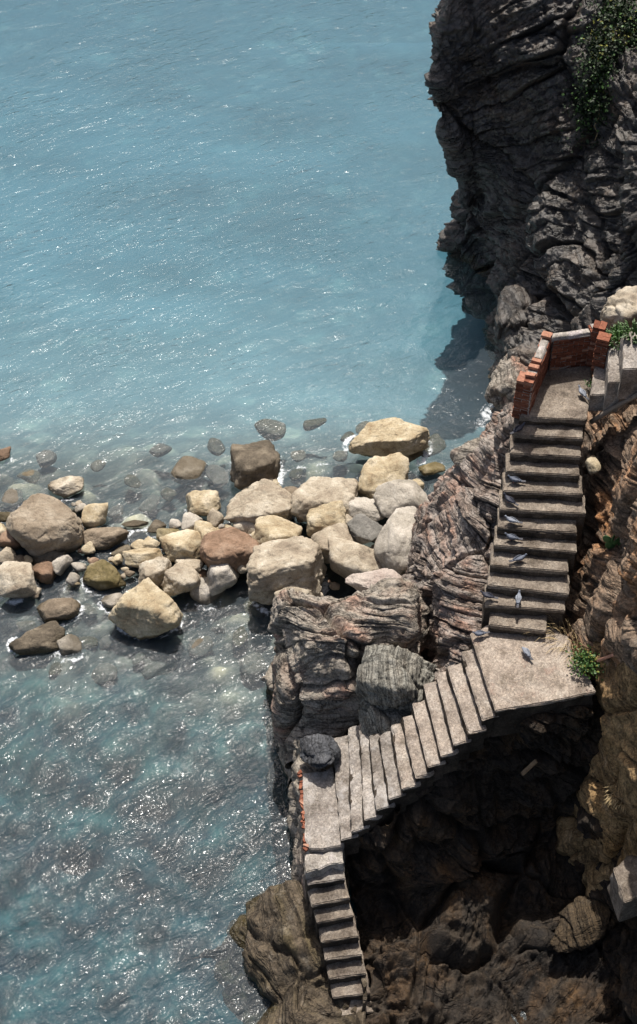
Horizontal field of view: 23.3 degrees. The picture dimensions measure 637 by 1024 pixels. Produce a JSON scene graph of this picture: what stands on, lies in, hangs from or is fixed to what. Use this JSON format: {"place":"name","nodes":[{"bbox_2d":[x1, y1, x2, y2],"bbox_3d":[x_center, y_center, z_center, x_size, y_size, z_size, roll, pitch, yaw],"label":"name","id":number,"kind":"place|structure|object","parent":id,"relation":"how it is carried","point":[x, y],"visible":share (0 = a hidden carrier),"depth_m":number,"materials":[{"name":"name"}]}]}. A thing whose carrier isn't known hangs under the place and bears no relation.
{"place":"outdoors","nodes":[
{"label":"outdoors","id":0,"kind":"place"},
{"bbox_2d":[0,0,492,661],"bbox_3d":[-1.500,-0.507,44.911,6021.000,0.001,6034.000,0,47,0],"label":"sea","id":1,"kind":"structure","parent":0,"point":[324,584],"depth_m":45.23,"materials":[{"name":"liquid"}]},
{"bbox_2d":[0,547,16,564],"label":"boulder","id":2,"kind":"object","parent":1,"relation":"on","point":[7,553],"visible":0.78,"depth_m":42.86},
{"bbox_2d":[0,529,20,548],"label":"boulder","id":3,"kind":"object","parent":1,"relation":"on","point":[7,539],"visible":0.62,"depth_m":43.21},
{"bbox_2d":[0,561,36,598],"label":"boulder","id":4,"kind":"object","parent":1,"relation":"on","point":[17,579],"visible":1,"depth_m":41.90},
{"bbox_2d":[32,560,56,584],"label":"boulder","id":5,"kind":"object","parent":1,"relation":"in","point":[44,572],"visible":0.96,"depth_m":42.50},
{"bbox_2d":[6,493,83,556],"bbox_3d":[-7.661,0.405,43.377,2.220,1.247,1.858,0,47,0],"label":"boulder","id":6,"kind":"object","parent":1,"relation":"in","point":[39,524],"visible":0.99,"depth_m":42.85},
{"bbox_2d":[36,450,56,468],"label":"sunken stone","id":7,"kind":"object","parent":1,"relation":"in","point":[45,458],"visible":1,"depth_m":46.02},
{"bbox_2d":[31,550,65,564],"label":"boulder","id":8,"kind":"object","parent":1,"relation":"in","point":[51,556],"visible":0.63,"depth_m":42.94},
{"bbox_2d":[52,555,72,575],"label":"boulder","id":9,"kind":"object","parent":1,"relation":"on","point":[61,564],"visible":1,"depth_m":42.62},
{"bbox_2d":[66,572,79,586],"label":"stone","id":10,"kind":"object","parent":1,"relation":"on","point":[73,578],"visible":1,"depth_m":42.38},
{"bbox_2d":[81,502,107,528],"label":"boulder","id":11,"kind":"object","parent":1,"relation":"on","point":[94,515],"visible":1,"depth_m":43.81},
{"bbox_2d":[101,593,122,607],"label":"boulder","id":12,"kind":"object","parent":1,"relation":"on","point":[110,601],"visible":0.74,"depth_m":41.97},
{"bbox_2d":[107,504,123,517],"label":"sunken stone","id":13,"kind":"object","parent":1,"relation":"in","point":[117,510],"visible":0.95,"depth_m":44.52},
{"bbox_2d":[111,544,131,561],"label":"boulder","id":14,"kind":"object","parent":1,"relation":"in","point":[121,549],"visible":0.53,"depth_m":43.29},
{"bbox_2d":[130,539,143,548],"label":"stone","id":15,"kind":"object","parent":14,"relation":"on","point":[136,544],"visible":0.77,"depth_m":43.21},
{"bbox_2d":[141,536,159,547],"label":"boulder","id":16,"kind":"object","parent":15,"relation":"on","point":[149,542],"visible":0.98,"depth_m":43.20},
{"bbox_2d":[124,474,140,487],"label":"sunken stone","id":17,"kind":"object","parent":1,"relation":"in","point":[132,481],"visible":1,"depth_m":45.38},
{"bbox_2d":[122,520,148,526],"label":"boulder","id":18,"kind":"object","parent":1,"relation":"on","point":[135,523],"visible":1,"depth_m":44.00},
{"bbox_2d":[122,547,162,567],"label":"boulder","id":19,"kind":"object","parent":1,"relation":"on","point":[136,558],"visible":0.78,"depth_m":42.70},
{"bbox_2d":[138,556,171,586],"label":"boulder","id":20,"kind":"object","parent":1,"relation":"on","point":[154,569],"visible":0.81,"depth_m":42.18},
{"bbox_2d":[147,519,166,532],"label":"boulder","id":21,"kind":"object","parent":1,"relation":"on","point":[155,525],"visible":0.91,"depth_m":43.84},
{"bbox_2d":[149,443,171,457],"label":"sunken stone","id":22,"kind":"object","parent":1,"relation":"in","point":[159,450],"visible":1,"depth_m":46.29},
{"bbox_2d":[156,528,179,540],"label":"boulder","id":23,"kind":"object","parent":1,"relation":"on","point":[160,532],"visible":0.59,"depth_m":43.44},
{"bbox_2d":[160,487,176,501],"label":"sunken stone","id":24,"kind":"object","parent":1,"relation":"in","point":[168,494],"visible":1,"depth_m":45.02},
{"bbox_2d":[159,529,201,561],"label":"boulder","id":25,"kind":"object","parent":1,"relation":"on","point":[184,544],"visible":0.88,"depth_m":42.71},
{"bbox_2d":[163,562,200,596],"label":"boulder","id":26,"kind":"object","parent":1,"relation":"on","point":[179,578],"visible":0.98,"depth_m":41.84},
{"bbox_2d":[170,456,207,483],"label":"sunken stone","id":27,"kind":"object","parent":1,"relation":"in","point":[187,469],"visible":1,"depth_m":45.48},
{"bbox_2d":[181,512,202,529],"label":"boulder","id":28,"kind":"object","parent":1,"relation":"on","point":[189,519],"visible":0.7,"depth_m":43.53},
{"bbox_2d":[186,490,220,515],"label":"boulder","id":29,"kind":"object","parent":1,"relation":"on","point":[202,503],"visible":0.91,"depth_m":44.09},
{"bbox_2d":[207,508,223,527],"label":"boulder","id":30,"kind":"object","parent":29,"relation":"on","point":[215,517],"visible":0.9,"depth_m":43.71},
{"bbox_2d":[207,438,224,455],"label":"sunken stone","id":31,"kind":"object","parent":1,"relation":"in","point":[215,446],"visible":1,"depth_m":46.40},
{"bbox_2d":[205,464,228,487],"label":"sunken stone","id":32,"kind":"object","parent":1,"relation":"in","point":[217,476],"visible":1,"depth_m":45.54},
{"bbox_2d":[223,478,293,523],"bbox_3d":[-1.643,-0.090,43.702,2.026,1.113,1.544,0,47,0],"label":"boulder","id":33,"kind":"object","parent":1,"relation":"on","point":[254,501],"visible":0.73,"depth_m":43.25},
{"bbox_2d":[233,521,254,533],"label":"boulder","id":34,"kind":"object","parent":33,"relation":"on","point":[247,527],"visible":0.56,"depth_m":43.03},
{"bbox_2d":[254,419,285,440],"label":"sunken stone","id":35,"kind":"object","parent":1,"relation":"in","point":[271,429],"visible":1,"depth_m":46.88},
{"bbox_2d":[192,866,366,1023],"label":"shore rock","id":36,"kind":"object","parent":1,"relation":"in","point":[268,958],"visible":0.88,"depth_m":34.41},
{"bbox_2d":[302,861,372,1015],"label":"lowest stairs","id":37,"kind":"structure","parent":36,"relation":"on","point":[333,921],"depth_m":34.00,"materials":[{"name":"concrete"}]},
{"bbox_2d":[291,450,305,461],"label":"sunken stone","id":38,"kind":"object","parent":1,"relation":"in","point":[298,455],"visible":1,"depth_m":46.03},
{"bbox_2d":[303,418,326,430],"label":"sunken stone","id":39,"kind":"object","parent":1,"relation":"in","point":[310,424],"visible":1,"depth_m":47.03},
{"bbox_2d":[283,741,356,918],"bbox_3d":[-0.085,8.179,35.981,1.342,3.711,4.667,-8,48,-7],"label":"platform rock","id":40,"kind":"object","parent":1,"relation":"in","point":[293,831],"visible":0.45,"depth_m":35.83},
{"bbox_2d":[297,767,344,879],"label":"lowest platform","id":41,"kind":"structure","parent":40,"relation":"on","point":[323,847],"depth_m":34.55,"materials":[{"name":"grey concrete"}]},
{"bbox_2d":[311,523,352,563],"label":"boulder","id":42,"kind":"object","parent":1,"relation":"in","point":[337,530],"visible":0.64,"depth_m":42.17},
{"bbox_2d":[327,536,381,578],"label":"boulder","id":43,"kind":"object","parent":42,"relation":"on","point":[347,558],"visible":0.69,"depth_m":41.44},
{"bbox_2d":[261,577,429,810],"bbox_3d":[0.719,3.992,38.174,4.429,6.239,5.038,0,47,0],"label":"rock outcrop","id":44,"kind":"object","parent":1,"relation":"in","point":[310,676],"visible":0.68,"depth_m":36.28,"materials":[{"name":"stone"}]},
{"bbox_2d":[299,733,341,769],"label":"slate boulder","id":45,"kind":"object","parent":44,"relation":"on","point":[319,751],"visible":1,"depth_m":35.25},
{"bbox_2d":[358,705,409,736],"bbox_3d":[1.636,4.971,35.773,1.418,1.512,1.554,0,47,0],"label":"rock block","id":46,"kind":"object","parent":44,"relation":"on","point":[373,719],"visible":0.27,"depth_m":35.25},
{"bbox_2d":[355,644,436,714],"bbox_3d":[1.840,3.899,35.847,1.774,1.866,1.943,13,48,12],"label":"rock block","id":47,"kind":"object","parent":44,"relation":"on","point":[390,677],"visible":0.83,"depth_m":35.10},
{"bbox_2d":[332,649,498,855],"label":"stairs","id":48,"kind":"structure","parent":44,"relation":"on","point":[379,778],"depth_m":34.17,"materials":[{"name":"concrete"}]},
{"bbox_2d":[418,462,445,475],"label":"boulder","id":49,"kind":"object","parent":1,"relation":"in","point":[432,468],"visible":1,"depth_m":45.32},
{"bbox_2d":[422,433,445,456],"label":"sunken stone","id":50,"kind":"object","parent":1,"relation":"in","point":[437,443],"visible":0.62,"depth_m":46.41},
{"bbox_2d":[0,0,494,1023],"bbox_3d":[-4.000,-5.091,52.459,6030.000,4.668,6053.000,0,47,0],"label":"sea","id":51,"kind":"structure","parent":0,"point":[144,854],"depth_m":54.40,"materials":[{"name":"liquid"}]},
{"bbox_2d":[0,488,22,508],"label":"sunken stone","id":52,"kind":"object","parent":51,"relation":"on","point":[12,498],"visible":1,"depth_m":44.77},
{"bbox_2d":[16,620,35,631],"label":"sunken stone","id":53,"kind":"object","parent":51,"relation":"on","point":[25,626],"visible":0.95,"depth_m":41.67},
{"bbox_2d":[17,469,40,483],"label":"sunken stone","id":54,"kind":"object","parent":51,"relation":"on","point":[30,475],"visible":1,"depth_m":45.47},
{"bbox_2d":[9,621,64,654],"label":"boulder","id":55,"kind":"object","parent":51,"relation":"on","point":[42,639],"visible":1,"depth_m":40.94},
{"bbox_2d":[36,597,80,621],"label":"boulder","id":56,"kind":"object","parent":51,"relation":"on","point":[59,609],"visible":0.98,"depth_m":41.63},
{"bbox_2d":[48,476,83,497],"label":"boulder","id":57,"kind":"object","parent":51,"relation":"on","point":[66,486],"visible":1,"depth_m":44.76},
{"bbox_2d":[58,580,80,598],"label":"boulder","id":58,"kind":"object","parent":51,"relation":"on","point":[65,590],"visible":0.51,"depth_m":42.71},
{"bbox_2d":[56,634,83,656],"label":"boulder","id":59,"kind":"object","parent":51,"relation":"on","point":[70,644],"visible":1,"depth_m":40.98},
{"bbox_2d":[79,636,97,649],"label":"sunken stone","id":60,"kind":"object","parent":51,"relation":"on","point":[90,642],"visible":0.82,"depth_m":41.33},
{"bbox_2d":[79,603,97,617],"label":"sunken stone","id":61,"kind":"object","parent":51,"relation":"on","point":[89,611],"visible":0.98,"depth_m":42.05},
{"bbox_2d":[83,559,125,590],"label":"boulder","id":62,"kind":"object","parent":51,"relation":"on","point":[101,575],"visible":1,"depth_m":42.39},
{"bbox_2d":[91,662,117,683],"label":"sunken stone","id":63,"kind":"object","parent":51,"relation":"on","point":[105,672],"visible":1,"depth_m":40.63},
{"bbox_2d":[99,635,111,649],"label":"sunken stone","id":64,"kind":"object","parent":51,"relation":"on","point":[105,641],"visible":1,"depth_m":41.35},
{"bbox_2d":[83,527,128,549],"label":"boulder","id":65,"kind":"object","parent":51,"relation":"on","point":[103,538],"visible":0.99,"depth_m":43.36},
{"bbox_2d":[108,577,182,639],"bbox_3d":[-4.503,2.743,41.333,1.756,1.279,1.854,-36,57,-29],"label":"boulder","id":66,"kind":"object","parent":51,"relation":"on","point":[146,608],"visible":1,"depth_m":40.89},
{"bbox_2d":[138,494,160,512],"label":"sunken stone","id":67,"kind":"object","parent":51,"relation":"on","point":[150,503],"visible":1,"depth_m":44.82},
{"bbox_2d":[137,651,177,678],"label":"boulder","id":68,"kind":"object","parent":51,"relation":"on","point":[151,665],"visible":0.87,"depth_m":41.07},
{"bbox_2d":[188,636,213,656],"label":"sunken stone","id":69,"kind":"object","parent":51,"relation":"on","point":[200,646],"visible":1,"depth_m":41.17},
{"bbox_2d":[190,577,225,608],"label":"boulder","id":70,"kind":"object","parent":51,"relation":"on","point":[202,596],"visible":0.62,"depth_m":42.09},
{"bbox_2d":[199,569,206,577],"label":"stone","id":71,"kind":"object","parent":70,"relation":"on","point":[202,572],"visible":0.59,"depth_m":42.55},
{"bbox_2d":[174,559,203,572],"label":"boulder","id":72,"kind":"object","parent":71,"relation":"on","point":[196,564],"visible":0.66,"depth_m":42.48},
{"bbox_2d":[206,563,238,595],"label":"boulder","id":73,"kind":"object","parent":70,"relation":"on","point":[221,578],"visible":0.93,"depth_m":41.87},
{"bbox_2d":[199,527,259,572],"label":"boulder","id":74,"kind":"object","parent":73,"relation":"on","point":[232,547],"visible":0.84,"depth_m":42.04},
{"bbox_2d":[253,515,302,544],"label":"boulder","id":75,"kind":"object","parent":74,"relation":"on","point":[270,527],"visible":0.64,"depth_m":42.34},
{"bbox_2d":[246,536,326,604],"bbox_3d":[-0.856,1.483,41.688,2.190,1.364,1.813,0,47,0],"label":"boulder","id":76,"kind":"object","parent":74,"relation":"on","point":[273,567],"visible":0.95,"depth_m":41.14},
{"bbox_2d":[274,585,315,596],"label":"boulder","id":77,"kind":"object","parent":76,"relation":"on","point":[307,591],"visible":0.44,"depth_m":41.06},
{"bbox_2d":[210,610,236,634],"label":"boulder","id":78,"kind":"object","parent":51,"relation":"on","point":[218,626],"visible":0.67,"depth_m":42.01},
{"bbox_2d":[232,626,247,647],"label":"sunken stone","id":79,"kind":"object","parent":51,"relation":"on","point":[239,637],"visible":1,"depth_m":41.39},
{"bbox_2d":[239,652,266,682],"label":"sunken stone","id":80,"kind":"object","parent":51,"relation":"on","point":[253,667],"visible":0.99,"depth_m":40.73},
{"bbox_2d":[243,597,265,617],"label":"sunken stone","id":81,"kind":"object","parent":51,"relation":"in","point":[249,607],"visible":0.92,"depth_m":42.18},
{"bbox_2d":[230,440,280,489],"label":"boulder","id":82,"kind":"object","parent":51,"relation":"on","point":[252,462],"visible":0.83,"depth_m":44.31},
{"bbox_2d":[289,476,358,521],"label":"boulder","id":83,"kind":"object","parent":51,"relation":"on","point":[311,492],"visible":0.66,"depth_m":43.26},
{"bbox_2d":[306,501,345,536],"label":"boulder","id":84,"kind":"object","parent":83,"relation":"on","point":[320,517],"visible":0.75,"depth_m":42.78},
{"bbox_2d":[345,514,352,523],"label":"boulder","id":85,"kind":"object","parent":84,"relation":"on","point":[348,517],"visible":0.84,"depth_m":42.93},
{"bbox_2d":[347,513,382,543],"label":"boulder","id":86,"kind":"object","parent":85,"relation":"on","point":[363,528],"visible":0.84,"depth_m":42.49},
{"bbox_2d":[348,497,384,520],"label":"boulder","id":87,"kind":"object","parent":83,"relation":"on","point":[367,507],"visible":0.79,"depth_m":42.95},
{"bbox_2d":[358,452,408,498],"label":"boulder","id":88,"kind":"object","parent":51,"relation":"on","point":[376,471],"visible":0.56,"depth_m":44.04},
{"bbox_2d":[348,417,429,456],"bbox_3d":[2.092,-2.140,45.887,2.438,0.947,1.319,0,47,0],"label":"boulder","id":89,"kind":"object","parent":51,"relation":"on","point":[385,437],"visible":0.91,"depth_m":45.44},
{"bbox_2d":[401,402,513,681],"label":"rock ridge","id":90,"kind":"object","parent":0,"point":[452,538],"visible":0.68,"depth_m":36.45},
{"bbox_2d":[345,568,401,591],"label":"boulder","id":91,"kind":"object","parent":90,"relation":"on","point":[360,582],"visible":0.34,"depth_m":40.26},
{"bbox_2d":[374,506,416,575],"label":"boulder","id":92,"kind":"object","parent":90,"relation":"on","point":[392,545],"visible":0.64,"depth_m":41.22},
{"bbox_2d":[373,479,428,518],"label":"boulder","id":93,"kind":"object","parent":90,"relation":"on","point":[390,497],"visible":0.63,"depth_m":42.85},
{"bbox_2d":[450,437,483,465],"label":"ridge rock","id":94,"kind":"object","parent":90,"relation":"on","point":[458,455],"visible":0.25,"depth_m":37.88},
{"bbox_2d":[481,418,585,636],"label":"stairs","id":95,"kind":"structure","parent":90,"relation":"on","point":[547,496],"depth_m":34.74,"materials":[{"name":"concrete"}]},
{"bbox_2d":[519,366,592,446],"bbox_3d":[5.509,-2.382,36.138,1.531,1.430,2.317,9,48,8],"label":"top landing","id":96,"kind":"object","parent":90,"relation":"on","point":[559,400],"visible":0.53,"depth_m":35.33,"materials":[{"name":"concrete"}]},
{"bbox_2d":[511,320,611,418],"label":"brick wall","id":97,"kind":"structure","parent":96,"relation":"on","point":[589,347],"depth_m":35.37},
{"bbox_2d":[605,322,631,349],"bbox_3d":[6.902,-3.972,35.176,0.933,0.265,0.918,31,54,26],"label":"leafy plant","id":98,"kind":"object","parent":97,"relation":"on","point":[615,332],"visible":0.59,"depth_m":35.28,"materials":[{"name":"green plant"}]},
{"bbox_2d":[345,680,636,1023],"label":"gully rock","id":99,"kind":"object","parent":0,"point":[454,876],"visible":0.76,"depth_m":34.54,"materials":[{"name":"stone"}]},
{"bbox_2d":[510,915,554,950],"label":"gully boulder","id":100,"kind":"object","parent":99,"relation":"on","point":[540,940],"visible":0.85,"depth_m":34.63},
{"bbox_2d":[550,895,618,952],"bbox_3d":[6.177,9.050,34.734,2.504,0.684,1.054,-33,55,-27],"label":"gully boulder","id":101,"kind":"object","parent":99,"relation":"on","point":[585,921],"visible":0.65,"depth_m":34.33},
{"bbox_2d":[607,855,636,921],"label":"concrete block","id":102,"kind":"structure","parent":99,"relation":"on","point":[622,888],"depth_m":32.67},
{"bbox_2d":[424,0,636,412],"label":"sea cliff","id":103,"kind":"structure","parent":0,"point":[543,214],"depth_m":46.54,"materials":[{"name":"stone"}]},
{"bbox_2d":[484,354,527,410],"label":"shore boulder","id":104,"kind":"object","parent":103,"relation":"on","point":[500,391],"visible":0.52,"depth_m":45.48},
{"bbox_2d":[493,284,538,339],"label":"shore boulder","id":105,"kind":"object","parent":103,"relation":"on","point":[515,301],"visible":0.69,"depth_m":47.36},
{"bbox_2d":[558,0,636,153],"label":"hanging creeper","id":106,"kind":"object","parent":103,"relation":"attached to","point":[598,62],"visible":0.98,"depth_m":45.03,"materials":[{"name":"green plant"}]},
{"bbox_2d":[597,0,636,69],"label":"hanging creeper","id":107,"kind":"object","parent":103,"relation":"attached to","point":[632,25],"visible":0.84,"depth_m":44.85,"materials":[{"name":"green plant"}]},
{"bbox_2d":[556,658,636,896],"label":"ochre flank","id":108,"kind":"object","parent":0,"point":[614,758],"visible":0.62,"depth_m":33.61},
{"bbox_2d":[562,375,636,682],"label":"rock bank","id":109,"kind":"object","parent":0,"point":[601,605],"visible":0.54,"depth_m":34.31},
{"bbox_2d":[470,625,595,736],"bbox_3d":[4.656,3.583,34.394,2.274,1.022,2.362,-9,48,-8],"label":"landing","id":110,"kind":"object","parent":109,"relation":"on","point":[520,685],"visible":0.81,"depth_m":33.74,"materials":[{"name":"concrete"}]},
{"bbox_2d":[537,620,582,654],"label":"dry grass","id":111,"kind":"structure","parent":110,"relation":"on","point":[561,634],"depth_m":34.42,"materials":[{"name":"plant"}]},
{"bbox_2d":[565,642,604,682],"bbox_3d":[5.954,3.210,33.677,1.127,0.469,1.100,0,47,0],"label":"green tuft","id":112,"kind":"object","parent":109,"relation":"on","point":[587,662],"visible":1,"depth_m":33.63,"materials":[{"name":"green plant"}]},
{"bbox_2d":[585,455,600,474],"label":"yellow stone","id":113,"kind":"object","parent":109,"relation":"on","point":[592,464],"visible":1,"depth_m":35.28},
{"bbox_2d":[586,641,606,674],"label":"ochre rock","id":114,"kind":"object","parent":109,"relation":"on","point":[596,647],"visible":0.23,"depth_m":33.76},
{"bbox_2d":[602,535,620,548],"bbox_3d":[6.538,0.683,34.216,0.523,0.510,0.156,0,47,0],"label":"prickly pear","id":115,"kind":"object","parent":109,"relation":"on","point":[610,543],"visible":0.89,"depth_m":34.20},
{"bbox_2d":[588,332,636,411],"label":"side steps","id":116,"kind":"structure","parent":109,"relation":"on","point":[614,380],"depth_m":34.65,"materials":[{"name":"grey concrete"}]},
{"bbox_2d":[589,393,636,423],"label":"handrail pole","id":117,"kind":"object","parent":116,"relation":"attached to","point":[596,418],"visible":1,"depth_m":34.84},
{"bbox_2d":[618,319,636,343],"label":"leafy plant","id":118,"kind":"object","parent":116,"relation":"on","point":[628,330],"visible":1,"depth_m":34.61,"materials":[{"name":"green plant"}]},
{"bbox_2d":[600,285,636,330],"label":"pale rock","id":119,"kind":"object","parent":109,"relation":"on","point":[620,305],"visible":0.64,"depth_m":36.08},
{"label":"small stone","id":120,"kind":"object","parent":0,"visible":0},
{"bbox_2d":[197,525,218,538],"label":"boulder","id":121,"kind":"object","parent":120,"relation":"on","point":[202,530],"visible":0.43,"depth_m":43.08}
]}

